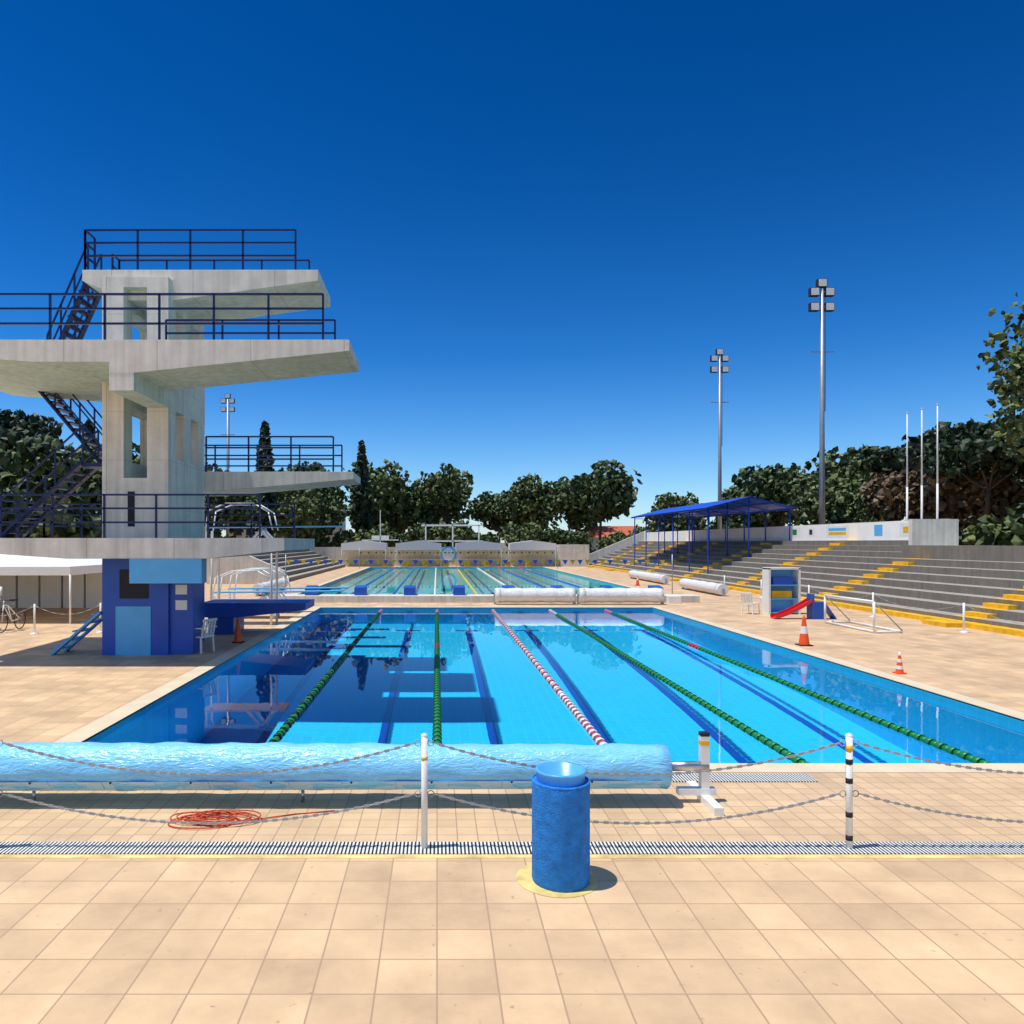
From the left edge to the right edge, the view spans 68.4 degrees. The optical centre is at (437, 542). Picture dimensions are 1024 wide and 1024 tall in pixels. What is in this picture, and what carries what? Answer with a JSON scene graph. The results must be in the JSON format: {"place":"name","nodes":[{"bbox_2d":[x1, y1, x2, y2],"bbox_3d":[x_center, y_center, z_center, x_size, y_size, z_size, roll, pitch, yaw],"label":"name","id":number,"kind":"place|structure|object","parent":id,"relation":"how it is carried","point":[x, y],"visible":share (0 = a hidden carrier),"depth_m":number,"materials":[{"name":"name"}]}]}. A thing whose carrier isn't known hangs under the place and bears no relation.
{"place":"outdoors","nodes":[
{"label":"outdoors","id":0,"kind":"place"},
{"bbox_2d":[319,568,621,593],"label":"water","id":1,"kind":"structure","parent":0,"point":[447,579],"depth_m":58.86,"materials":[{"name":"teal liquid"}]},
{"bbox_2d":[351,568,582,593],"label":"ropes","id":2,"kind":"object","parent":1,"relation":"on","point":[401,584],"visible":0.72,"depth_m":58.53,"materials":[{"name":"green"}]},
{"bbox_2d":[0,543,1023,1023],"bbox_3d":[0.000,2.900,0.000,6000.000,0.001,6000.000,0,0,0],"label":"ground","id":3,"kind":"structure","parent":0,"point":[494,941],"depth_m":5.69,"materials":[{"name":"tile"}]},
{"bbox_2d":[0,426,9,469],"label":"tree","id":4,"kind":"object","parent":3,"relation":"on","point":[4,460],"visible":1,"depth_m":43.75,"materials":[{"name":"green plant"}]},
{"bbox_2d":[0,599,25,632],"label":"bicycle","id":5,"kind":"object","parent":3,"relation":"on","point":[13,600],"visible":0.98,"depth_m":24.39,"materials":[{"name":"white"}]},
{"bbox_2d":[0,409,63,465],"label":"tree","id":6,"kind":"object","parent":3,"relation":"on","point":[17,425],"visible":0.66,"depth_m":57.54,"materials":[{"name":"green plant"}]},
{"bbox_2d":[0,470,73,537],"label":"tree","id":7,"kind":"object","parent":3,"relation":"on","point":[7,481],"visible":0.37,"depth_m":46.32,"materials":[{"name":"green plant"}]},
{"bbox_2d":[0,603,101,634],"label":"rope posts","id":8,"kind":"object","parent":3,"relation":"on","point":[35,632],"visible":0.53,"depth_m":23.60,"materials":[{"name":"white plastic"}]},
{"bbox_2d":[0,554,101,623],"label":"marquee","id":9,"kind":"object","parent":3,"relation":"on","point":[39,582],"visible":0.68,"depth_m":33.00,"materials":[{"name":"white fabric"}]},
{"bbox_2d":[3,489,101,537],"bbox_3d":[-25.648,-0.634,50.021,7.765,7.289,8.655,0,0,-18],"label":"tree","id":10,"kind":"object","parent":3,"relation":"on","point":[87,532],"visible":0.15,"depth_m":48.99,"materials":[{"name":"green plant"}]},
{"bbox_2d":[4,435,101,513],"bbox_3d":[-25.863,-2.116,51.956,7.301,10.095,8.136,0,0,2],"label":"tree","id":11,"kind":"object","parent":3,"relation":"on","point":[23,465],"visible":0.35,"depth_m":49.55,"materials":[{"name":"green plant"}]},
{"bbox_2d":[50,611,101,654],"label":"base steps","id":12,"kind":"structure","parent":3,"relation":"on","point":[83,628],"depth_m":19.31,"materials":[{"name":"blue paint"}]},
{"bbox_2d":[81,419,92,447],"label":"tree","id":13,"kind":"object","parent":3,"relation":"on","point":[88,424],"visible":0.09,"depth_m":69.79,"materials":[{"name":"green plant"}]},
{"bbox_2d":[73,435,139,469],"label":"tree","id":14,"kind":"object","parent":3,"relation":"on","point":[136,458],"depth_m":71.37,"materials":[{"name":"green plant"}]},
{"bbox_2d":[0,270,359,654],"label":"diving tower","id":15,"kind":"structure","parent":3,"relation":"on","point":[153,596],"depth_m":19.20,"materials":[{"name":"grey concrete"}]},
{"bbox_2d":[0,229,342,537],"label":"metal railings","id":16,"kind":"object","parent":15,"relation":"on","point":[78,301],"visible":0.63,"depth_m":19.74,"materials":[{"name":"blue metal"}]},
{"bbox_2d":[195,618,216,653],"bbox_3d":[-6.210,2.456,19.732,0.612,0.892,0.590,0,0,25],"label":"chair","id":17,"kind":"object","parent":3,"relation":"on","point":[203,634],"visible":0.81,"depth_m":19.62,"materials":[{"name":"white plastic"}]},
{"bbox_2d":[207,462,230,471],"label":"tree","id":18,"kind":"object","parent":3,"relation":"on","point":[209,469],"visible":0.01,"depth_m":85.09,"materials":[{"name":"green plant"}]},
{"bbox_2d":[221,394,234,537],"bbox_3d":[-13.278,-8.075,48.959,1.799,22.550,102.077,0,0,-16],"label":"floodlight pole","id":19,"kind":"object","parent":3,"relation":"on","point":[228,400],"visible":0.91,"depth_m":97.40,"materials":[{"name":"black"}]},
{"bbox_2d":[205,496,258,537],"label":"tree","id":20,"kind":"object","parent":3,"relation":"on","point":[232,499],"visible":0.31,"depth_m":73.83,"materials":[{"name":"green plant"}]},
{"bbox_2d":[232,618,243,642],"bbox_3d":[-5.750,2.550,21.600,0.294,0.700,0.294,0,0,0],"label":"cone","id":21,"kind":"object","parent":3,"relation":"on","point":[238,638],"visible":1,"depth_m":21.54,"materials":[{"name":"orange plastic"}]},
{"bbox_2d":[223,510,254,537],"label":"bush","id":22,"kind":"object","parent":3,"relation":"on","point":[232,530],"visible":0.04,"depth_m":112.81,"materials":[{"name":"green plant"}]},
{"bbox_2d":[252,420,278,537],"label":"tree","id":23,"kind":"object","parent":3,"relation":"on","point":[268,497],"visible":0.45,"depth_m":79.59,"materials":[{"name":"green plant"}]},
{"bbox_2d":[205,505,344,624],"bbox_3d":[-5.750,0.764,26.600,4.900,4.272,1.100,0,0,0],"label":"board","id":24,"kind":"object","parent":3,"relation":"on","point":[263,530],"visible":0.45,"depth_m":26.35,"materials":[{"name":"white metal"}]},
{"bbox_2d":[207,549,344,583],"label":"bleachers","id":25,"kind":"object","parent":3,"relation":"on","point":[298,570],"depth_m":51.75,"materials":[{"name":"white concrete"}]},
{"bbox_2d":[212,570,341,618],"bbox_3d":[-6.150,1.989,28.800,4.900,1.822,1.100,0,0,0],"label":"board","id":26,"kind":"object","parent":3,"relation":"on","point":[265,594],"visible":0.57,"depth_m":28.55,"materials":[{"name":"white metal"}]},
{"bbox_2d":[273,533,293,537],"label":"bush","id":27,"kind":"object","parent":3,"relation":"on","point":[275,536],"visible":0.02,"depth_m":95.62,"materials":[{"name":"green plant"}]},
{"bbox_2d":[228,568,348,612],"bbox_3d":[-6.150,1.989,31.000,4.900,1.822,1.100,0,0,0],"label":"board","id":28,"kind":"object","parent":3,"relation":"on","point":[279,595],"visible":0.38,"depth_m":30.75,"materials":[{"name":"white metal"}]},
{"bbox_2d":[229,506,347,546],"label":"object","id":29,"kind":"structure","parent":3,"relation":"on","point":[244,534],"depth_m":121.00,"materials":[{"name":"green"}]},
{"bbox_2d":[266,488,326,537],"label":"tree","id":30,"kind":"object","parent":3,"relation":"on","point":[305,515],"visible":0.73,"depth_m":90.13,"materials":[{"name":"green plant"}]},
{"bbox_2d":[275,461,332,534],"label":"tree","id":31,"kind":"object","parent":3,"relation":"on","point":[310,469],"visible":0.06,"depth_m":101.02,"materials":[{"name":"green plant"}]},
{"bbox_2d":[295,527,330,546],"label":"bush","id":32,"kind":"object","parent":3,"relation":"on","point":[319,537],"visible":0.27,"depth_m":95.10,"materials":[{"name":"green plant"}]},
{"bbox_2d":[300,492,348,546],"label":"tree","id":33,"kind":"object","parent":3,"relation":"on","point":[332,510],"visible":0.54,"depth_m":96.85,"materials":[{"name":"green plant"}]},
{"bbox_2d":[325,486,348,500],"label":"tree","id":34,"kind":"object","parent":3,"relation":"on","point":[339,492],"visible":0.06,"depth_m":123.00,"materials":[{"name":"green plant"}]},
{"bbox_2d":[330,528,356,546],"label":"bush","id":35,"kind":"object","parent":3,"relation":"on","point":[344,536],"visible":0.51,"depth_m":97.05,"materials":[{"name":"green plant"}]},
{"bbox_2d":[350,439,372,536],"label":"tree","id":36,"kind":"object","parent":3,"relation":"on","point":[360,494],"visible":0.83,"depth_m":98.51,"materials":[{"name":"green plant"}]},
{"bbox_2d":[347,516,396,530],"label":"tree","id":37,"kind":"object","parent":3,"relation":"on","point":[351,522],"visible":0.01,"depth_m":109.31,"materials":[{"name":"green plant"}]},
{"bbox_2d":[353,521,395,546],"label":"bush","id":38,"kind":"object","parent":3,"relation":"on","point":[375,531],"visible":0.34,"depth_m":96.09,"materials":[{"name":"green plant"}]},
{"bbox_2d":[343,459,423,531],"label":"tree","id":39,"kind":"object","parent":3,"relation":"on","point":[390,495],"visible":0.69,"depth_m":102.07,"materials":[{"name":"green plant"}]},
{"bbox_2d":[387,532,408,546],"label":"bush","id":40,"kind":"object","parent":3,"relation":"on","point":[402,537],"visible":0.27,"depth_m":96.09,"materials":[{"name":"green plant"}]},
{"bbox_2d":[394,525,413,534],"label":"bush","id":41,"kind":"object","parent":3,"relation":"on","point":[403,531],"depth_m":118.98,"materials":[{"name":"green plant"}]},
{"bbox_2d":[405,522,444,542],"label":"bush","id":42,"kind":"object","parent":3,"relation":"on","point":[415,533],"visible":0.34,"depth_m":95.50,"materials":[{"name":"green plant"}]},
{"bbox_2d":[406,471,468,525],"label":"tree","id":43,"kind":"object","parent":3,"relation":"on","point":[411,495],"visible":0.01,"depth_m":106.59,"materials":[{"name":"green plant"}]},
{"bbox_2d":[402,463,477,527],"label":"tree","id":44,"kind":"object","parent":3,"relation":"on","point":[447,492],"visible":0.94,"depth_m":101.53,"materials":[{"name":"green plant"}]},
{"bbox_2d":[429,518,474,546],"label":"bush","id":45,"kind":"object","parent":3,"relation":"on","point":[461,532],"visible":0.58,"depth_m":94.92,"materials":[{"name":"green plant"}]},
{"bbox_2d":[293,567,635,593],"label":"pool edge","id":46,"kind":"object","parent":3,"relation":"in","point":[552,569],"visible":0.01,"depth_m":66.78,"materials":[{"name":"tile"}]},
{"bbox_2d":[310,510,640,566],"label":"wall","id":47,"kind":"structure","parent":3,"relation":"on","point":[344,552],"depth_m":90.60,"materials":[{"name":"grey concrete"}]},
{"bbox_2d":[285,549,672,593],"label":"backstroke flags","id":48,"kind":"object","parent":3,"relation":"on","point":[475,561],"visible":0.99,"depth_m":42.00,"materials":[{"name":"multicoloured plastic"}]},
{"bbox_2d":[268,561,699,603],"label":"starting blocks","id":49,"kind":"structure","parent":3,"relation":"on","point":[409,595],"depth_m":35.91,"materials":[{"name":"blue paint"}]},
{"bbox_2d":[468,530,500,542],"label":"bush","id":50,"kind":"object","parent":3,"relation":"on","point":[489,537],"visible":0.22,"depth_m":95.57,"materials":[{"name":"green plant"}]},
{"bbox_2d":[252,570,728,603],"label":"pool cover rollers","id":51,"kind":"object","parent":3,"relation":"on","point":[584,595],"visible":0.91,"depth_m":34.67,"materials":[{"name":"plastic"}]},
{"bbox_2d":[468,490,521,540],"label":"tree","id":52,"kind":"object","parent":3,"relation":"on","point":[485,508],"visible":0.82,"depth_m":107.23,"materials":[{"name":"green plant"}]},
{"bbox_2d":[0,773,1023,857],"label":"pool deck","id":53,"kind":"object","parent":3,"relation":"on","point":[458,827],"visible":0.76,"depth_m":7.73,"materials":[{"name":"beige tile"}]},
{"bbox_2d":[167,809,334,828],"bbox_3d":[-1.927,2.864,7.774,1.697,0.069,0.426,0,0,-5],"label":"coiled hose","id":54,"kind":"object","parent":53,"relation":"on","point":[198,817],"visible":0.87,"depth_m":7.82,"materials":[{"name":"red rubber"}]},
{"bbox_2d":[0,731,723,815],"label":"cover roller","id":55,"kind":"object","parent":53,"relation":"on","point":[25,770],"visible":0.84,"depth_m":8.15,"materials":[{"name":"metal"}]},
{"bbox_2d":[0,733,858,848],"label":"barrier posts","id":56,"kind":"object","parent":53,"relation":"on","point":[424,745],"visible":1,"depth_m":7.06,"materials":[{"name":"white plastic"}]},
{"bbox_2d":[2,742,1023,824],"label":"chains","id":57,"kind":"object","parent":56,"relation":"attached to","point":[495,808],"visible":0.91,"depth_m":7.08,"materials":[{"name":"grey metal"}]},
{"bbox_2d":[499,520,546,546],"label":"bush","id":58,"kind":"object","parent":3,"relation":"on","point":[512,532],"visible":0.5,"depth_m":94.11,"materials":[{"name":"green plant"}]},
{"bbox_2d":[495,472,567,531],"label":"tree","id":59,"kind":"object","parent":3,"relation":"on","point":[541,506],"visible":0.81,"depth_m":106.88,"materials":[{"name":"green plant"}]},
{"bbox_2d":[53,607,1023,772],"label":"pool edge","id":60,"kind":"object","parent":3,"relation":"in","point":[104,726],"visible":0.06,"depth_m":14.23,"materials":[{"name":"tile"}]},
{"bbox_2d":[540,527,566,544],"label":"bush","id":61,"kind":"object","parent":3,"relation":"on","point":[556,535],"visible":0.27,"depth_m":96.44,"materials":[{"name":"green plant"}]},
{"bbox_2d":[516,761,597,897],"bbox_3d":[1.030,2.422,6.440,0.700,0.955,0.700,0,0,0],"label":"bin","id":62,"kind":"object","parent":3,"relation":"on","point":[559,867],"visible":1,"depth_m":6.22,"materials":[{"name":"blue plastic"}]},
{"bbox_2d":[548,474,597,532],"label":"tree","id":63,"kind":"object","parent":3,"relation":"on","point":[575,518],"visible":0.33,"depth_m":114.20,"materials":[{"name":"green plant"}]},
{"bbox_2d":[560,530,596,553],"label":"bush","id":64,"kind":"object","parent":3,"relation":"on","point":[577,538],"visible":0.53,"depth_m":96.03,"materials":[{"name":"green plant"}]},
{"bbox_2d":[566,459,642,540],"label":"tree","id":65,"kind":"object","parent":3,"relation":"on","point":[609,494],"visible":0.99,"depth_m":100.30,"materials":[{"name":"green plant"}]},
{"bbox_2d":[595,530,630,550],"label":"bush","id":66,"kind":"object","parent":3,"relation":"on","point":[611,539],"visible":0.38,"depth_m":94.17,"materials":[{"name":"green plant"}]},
{"bbox_2d":[628,524,662,536],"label":"bush","id":67,"kind":"object","parent":3,"relation":"on","point":[638,530],"visible":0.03,"depth_m":94.34,"materials":[{"name":"green plant"}]},
{"bbox_2d":[643,494,677,531],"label":"tree","id":68,"kind":"object","parent":3,"relation":"on","point":[653,523],"visible":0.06,"depth_m":109.10,"materials":[{"name":"green plant"}]},
{"bbox_2d":[651,491,706,531],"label":"tree","id":69,"kind":"object","parent":3,"relation":"on","point":[673,502],"visible":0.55,"depth_m":96.90,"materials":[{"name":"green plant"}]},
{"bbox_2d":[698,519,726,529],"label":"bush","id":70,"kind":"object","parent":3,"relation":"on","point":[711,522],"visible":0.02,"depth_m":96.42,"materials":[{"name":"green plant"}]},
{"bbox_2d":[710,349,728,528],"bbox_3d":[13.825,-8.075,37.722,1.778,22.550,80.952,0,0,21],"label":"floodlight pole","id":71,"kind":"object","parent":3,"relation":"on","point":[721,358],"visible":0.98,"depth_m":74.79,"materials":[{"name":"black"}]},
{"bbox_2d":[714,489,735,522],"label":"tree","id":72,"kind":"object","parent":3,"relation":"on","point":[725,495],"visible":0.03,"depth_m":106.88,"materials":[{"name":"green plant"}]},
{"bbox_2d":[704,518,754,529],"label":"bush","id":73,"kind":"object","parent":3,"relation":"on","point":[738,523],"visible":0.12,"depth_m":77.49,"materials":[{"name":"green plant"}]},
{"bbox_2d":[740,592,760,614],"bbox_3d":[12.664,2.456,30.274,0.612,0.892,0.590,0,0,-36],"label":"chair","id":74,"kind":"object","parent":3,"relation":"on","point":[747,598],"visible":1,"depth_m":30.18,"materials":[{"name":"white plastic"}]},
{"bbox_2d":[726,486,795,525],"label":"tree","id":75,"kind":"object","parent":3,"relation":"on","point":[734,494],"visible":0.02,"depth_m":87.44,"materials":[{"name":"green plant"}]},
{"bbox_2d":[729,463,807,527],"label":"tree","id":76,"kind":"object","parent":3,"relation":"on","point":[771,483],"visible":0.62,"depth_m":76.20,"materials":[{"name":"green plant"}]},
{"bbox_2d":[762,567,800,613],"bbox_3d":[13.940,1.960,30.300,1.280,1.880,0.600,0,0,0],"label":"shelf unit","id":77,"kind":"object","parent":3,"relation":"on","point":[781,588],"visible":0.94,"depth_m":30.21,"materials":[{"name":"white plastic"}]},
{"bbox_2d":[780,462,814,525],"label":"tree","id":78,"kind":"object","parent":3,"relation":"on","point":[794,467],"visible":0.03,"depth_m":93.64,"materials":[{"name":"green plant"}]},
{"bbox_2d":[770,593,836,618],"bbox_3d":[13.855,2.432,28.300,2.331,0.964,0.500,0,0,0],"label":"play slide","id":79,"kind":"object","parent":3,"relation":"on","point":[815,609],"visible":0.98,"depth_m":28.09,"materials":[{"name":"red plastic"}]},
{"bbox_2d":[795,615,813,645],"bbox_3d":[10.300,2.475,21.000,0.357,0.850,0.357,0,0,0],"label":"cone","id":80,"kind":"object","parent":3,"relation":"on","point":[804,639],"visible":1,"depth_m":20.93,"materials":[{"name":"orange plastic"}]},
{"bbox_2d":[586,519,1023,636],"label":"grandstand","id":81,"kind":"object","parent":3,"relation":"on","point":[920,565],"visible":0.92,"depth_m":37.46,"materials":[{"name":"grey concrete"}]},
{"bbox_2d":[631,496,796,573],"bbox_3d":[22.500,-0.495,64.000,6.600,5.590,21.000,0,0,0],"label":"canopy","id":82,"kind":"object","parent":81,"relation":"on","point":[742,506],"visible":0.91,"depth_m":59.08,"materials":[{"name":"blue metal"}]},
{"bbox_2d":[906,403,938,520],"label":"flagpoles","id":83,"kind":"object","parent":81,"relation":"on","point":[937,500],"visible":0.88,"depth_m":40.02,"materials":[{"name":"white metal"}]},
{"bbox_2d":[808,278,834,524],"bbox_3d":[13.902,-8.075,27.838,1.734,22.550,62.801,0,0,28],"label":"floodlight pole","id":84,"kind":"object","parent":3,"relation":"on","point":[821,306],"visible":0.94,"depth_m":54.89,"materials":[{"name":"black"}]},
{"bbox_2d":[781,443,901,524],"bbox_3d":[35.216,-2.695,63.970,8.992,11.277,8.294,0,0,-15],"label":"tree","id":85,"kind":"object","parent":3,"relation":"on","point":[857,471],"visible":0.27,"depth_m":63.31,"materials":[{"name":"green plant"}]},
{"bbox_2d":[810,477,883,523],"bbox_3d":[33.295,-1.192,59.629,6.360,8.225,6.437,0,0,29],"label":"tree","id":86,"kind":"object","parent":3,"relation":"on","point":[846,502],"visible":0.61,"depth_m":59.14,"materials":[{"name":"green plant"}]},
{"bbox_2d":[824,594,902,632],"bbox_3d":[14.348,2.373,25.300,0.975,1.025,3.080,0,0,0],"label":"water polo goal","id":87,"kind":"object","parent":3,"relation":"on","point":[874,626],"visible":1,"depth_m":24.99,"materials":[{"name":"white plastic"}]},
{"bbox_2d":[843,446,896,470],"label":"tree","id":88,"kind":"object","parent":3,"relation":"on","point":[850,451],"visible":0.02,"depth_m":69.92,"materials":[{"name":"green plant"}]},
{"bbox_2d":[853,514,889,522],"bbox_3d":[30.217,0.508,50.858,5.256,4.949,4.506,0,0,-4],"label":"bush","id":89,"kind":"object","parent":3,"relation":"on","point":[872,518],"visible":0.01,"depth_m":50.03,"materials":[{"name":"green plant"}]},
{"bbox_2d":[724,575,1023,632],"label":"rope posts","id":90,"kind":"object","parent":3,"relation":"on","point":[963,631],"visible":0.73,"depth_m":26.42,"materials":[{"name":"white plastic"}]},
{"bbox_2d":[892,652,906,673],"bbox_3d":[10.200,2.660,16.500,0.202,0.480,0.202,0,0,0],"label":"cone","id":91,"kind":"object","parent":3,"relation":"on","point":[899,668],"visible":1,"depth_m":16.46,"materials":[{"name":"orange plastic"}]},
{"bbox_2d":[859,468,973,535],"bbox_3d":[32.762,-1.157,50.880,6.817,8.166,6.909,0,0,9],"label":"tree","id":92,"kind":"object","parent":3,"relation":"on","point":[885,498],"visible":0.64,"depth_m":49.48,"materials":[{"name":"brown plant"}]},
{"bbox_2d":[859,417,1017,476],"bbox_3d":[38.995,-3.133,58.540,8.649,12.134,11.095,0,0,-13],"label":"tree","id":93,"kind":"object","parent":3,"relation":"on","point":[889,454],"visible":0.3,"depth_m":59.06,"materials":[{"name":"green plant"}]},
{"bbox_2d":[891,422,1023,514],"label":"tree","id":94,"kind":"object","parent":3,"relation":"on","point":[955,450],"visible":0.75,"depth_m":42.59,"materials":[{"name":"green plant"}]},
{"bbox_2d":[959,532,965,544],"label":"bush","id":95,"kind":"object","parent":3,"relation":"on","point":[962,538],"visible":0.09,"depth_m":95.28,"materials":[{"name":"green plant"}]},
{"bbox_2d":[959,513,975,532],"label":"bush","id":96,"kind":"object","parent":3,"relation":"on","point":[965,531],"depth_m":101.01,"materials":[{"name":"green plant"}]},
{"bbox_2d":[917,458,1023,527],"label":"tree","id":97,"kind":"object","parent":3,"relation":"on","point":[958,493],"visible":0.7,"depth_m":44.38,"materials":[{"name":"green plant"}]},
{"bbox_2d":[962,501,1023,545],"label":"bush","id":98,"kind":"object","parent":3,"relation":"on","point":[1008,530],"visible":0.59,"depth_m":38.69,"materials":[{"name":"green plant"}]},
{"bbox_2d":[976,292,1023,461],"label":"tree","id":99,"kind":"object","parent":3,"relation":"on","point":[1010,426],"visible":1,"depth_m":37.03,"materials":[{"name":"green plant"}]},
{"bbox_2d":[1009,467,1023,487],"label":"tree","id":100,"kind":"object","parent":3,"relation":"on","point":[1021,480],"visible":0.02,"depth_m":59.11,"materials":[{"name":"green plant"}]},
{"bbox_2d":[0,0,1023,542],"label":"sky","id":101,"kind":"structure","parent":0,"point":[533,231],"materials":[{"name":"blue"}]},
{"bbox_2d":[97,610,1023,762],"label":"water","id":102,"kind":"structure","parent":0,"point":[495,686],"depth_m":14.73,"materials":[{"name":"blue liquid"}]},
{"bbox_2d":[268,609,992,762],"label":"ropes","id":103,"kind":"object","parent":102,"relation":"in","point":[597,738],"visible":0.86,"depth_m":14.23,"materials":[{"name":"green"}]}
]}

